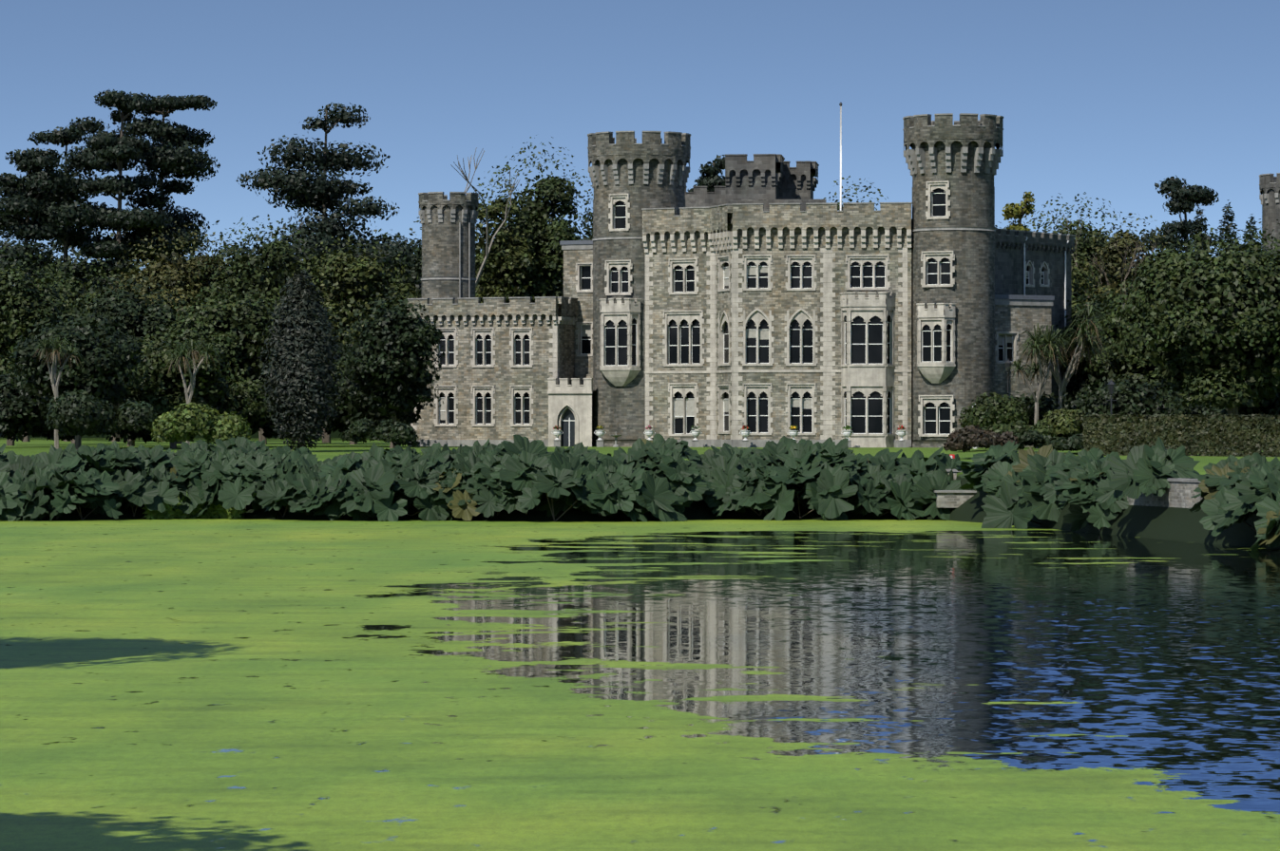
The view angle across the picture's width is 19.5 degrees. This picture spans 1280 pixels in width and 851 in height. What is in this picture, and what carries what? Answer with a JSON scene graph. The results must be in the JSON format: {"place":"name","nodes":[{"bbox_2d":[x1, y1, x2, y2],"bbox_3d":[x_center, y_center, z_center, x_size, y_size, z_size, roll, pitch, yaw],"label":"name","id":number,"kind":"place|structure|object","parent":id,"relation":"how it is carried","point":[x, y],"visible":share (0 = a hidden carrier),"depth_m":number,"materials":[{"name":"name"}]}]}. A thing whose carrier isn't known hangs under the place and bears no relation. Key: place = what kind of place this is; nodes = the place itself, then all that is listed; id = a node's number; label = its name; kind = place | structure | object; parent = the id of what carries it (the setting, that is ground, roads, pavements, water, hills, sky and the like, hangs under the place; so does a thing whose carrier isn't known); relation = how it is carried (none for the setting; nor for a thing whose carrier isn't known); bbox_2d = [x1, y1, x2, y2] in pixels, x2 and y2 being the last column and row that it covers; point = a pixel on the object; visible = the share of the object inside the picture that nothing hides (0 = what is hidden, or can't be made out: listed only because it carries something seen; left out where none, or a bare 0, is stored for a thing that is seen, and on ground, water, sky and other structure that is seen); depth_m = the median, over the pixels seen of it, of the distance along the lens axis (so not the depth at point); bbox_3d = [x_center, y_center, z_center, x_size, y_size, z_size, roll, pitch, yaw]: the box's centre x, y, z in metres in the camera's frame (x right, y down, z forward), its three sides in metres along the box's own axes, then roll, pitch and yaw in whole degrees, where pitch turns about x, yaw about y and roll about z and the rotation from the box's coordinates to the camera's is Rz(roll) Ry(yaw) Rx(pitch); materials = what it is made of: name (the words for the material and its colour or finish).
{"place":"outdoors","nodes":[
{"label":"outdoors","id":0,"kind":"place"},
{"bbox_2d":[0,518,1279,850],"bbox_3d":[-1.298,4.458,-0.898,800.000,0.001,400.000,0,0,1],"label":"lake","id":1,"kind":"structure","parent":0,"point":[213,684],"depth_m":63.57,"materials":[{"name":"liquid"}]},
{"bbox_2d":[0,439,1279,549],"bbox_3d":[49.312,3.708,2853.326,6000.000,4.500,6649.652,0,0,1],"label":"ground","id":2,"kind":"structure","parent":0,"point":[1173,524],"depth_m":175.77,"materials":[{"name":"green plant"}]},
{"bbox_2d":[140,490,246,519],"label":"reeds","id":3,"kind":"object","parent":2,"relation":"on","point":[214,511],"visible":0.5,"depth_m":177.90,"materials":[{"name":"green plant"}]},
{"bbox_2d":[0,403,1216,439],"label":"distant wood edge","id":4,"kind":"object","parent":2,"relation":"on","point":[334,434],"depth_m":414.42,"materials":[{"name":"plant"}]},
{"bbox_2d":[0,88,1260,451],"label":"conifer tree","id":5,"kind":"object","parent":2,"relation":"on","point":[175,155],"visible":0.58,"depth_m":320.43,"materials":[{"name":"green plant"}]},
{"bbox_2d":[0,134,1279,457],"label":"trees","id":6,"kind":"object","parent":2,"relation":"on","point":[1184,333],"visible":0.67,"depth_m":245.04,"materials":[{"name":"green plant"}]},
{"bbox_2d":[0,433,1279,552],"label":"large-leaved plants","id":7,"kind":"object","parent":2,"relation":"on","point":[659,477],"visible":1,"depth_m":175.12,"materials":[{"name":"green plant"}]},
{"bbox_2d":[6,95,1279,450],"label":"trees","id":8,"kind":"object","parent":2,"relation":"on","point":[119,235],"visible":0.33,"depth_m":285.35,"materials":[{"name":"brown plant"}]},
{"bbox_2d":[28,302,1115,386],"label":"cordyline leaves","id":9,"kind":"object","parent":8,"relation":"on","point":[1042,342],"visible":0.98,"depth_m":236.38,"materials":[{"name":"green plant"}]},
{"bbox_2d":[56,487,1256,532],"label":"gunnera stalks","id":10,"kind":"object","parent":2,"relation":"on","point":[410,515],"visible":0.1,"depth_m":176.02,"materials":[{"name":"green plant"}]},
{"bbox_2d":[551,359,1116,458],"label":"garden props","id":11,"kind":"object","parent":2,"relation":"on","point":[1111,384],"visible":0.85,"depth_m":248.06,"materials":[{"name":"grey stone"}]},
{"bbox_2d":[553,424,906,429],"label":"urn flowers","id":12,"kind":"object","parent":11,"relation":"on","point":[698,428],"visible":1,"depth_m":248.29,"materials":[{"name":"red plant"}]},
{"bbox_2d":[406,102,1279,447],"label":"castle","id":13,"kind":"structure","parent":2,"relation":"on","point":[766,296],"depth_m":253.08,"materials":[{"name":"stone"}]},
{"bbox_2d":[934,469,1256,513],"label":"stone pier","id":14,"kind":"structure","parent":2,"relation":"on","point":[1180,492],"depth_m":148.72,"materials":[{"name":"stone"}]},
{"bbox_2d":[0,0,1279,286],"label":"sky","id":15,"kind":"structure","parent":0,"point":[1107,100],"materials":[{"name":"blue"}]}
]}

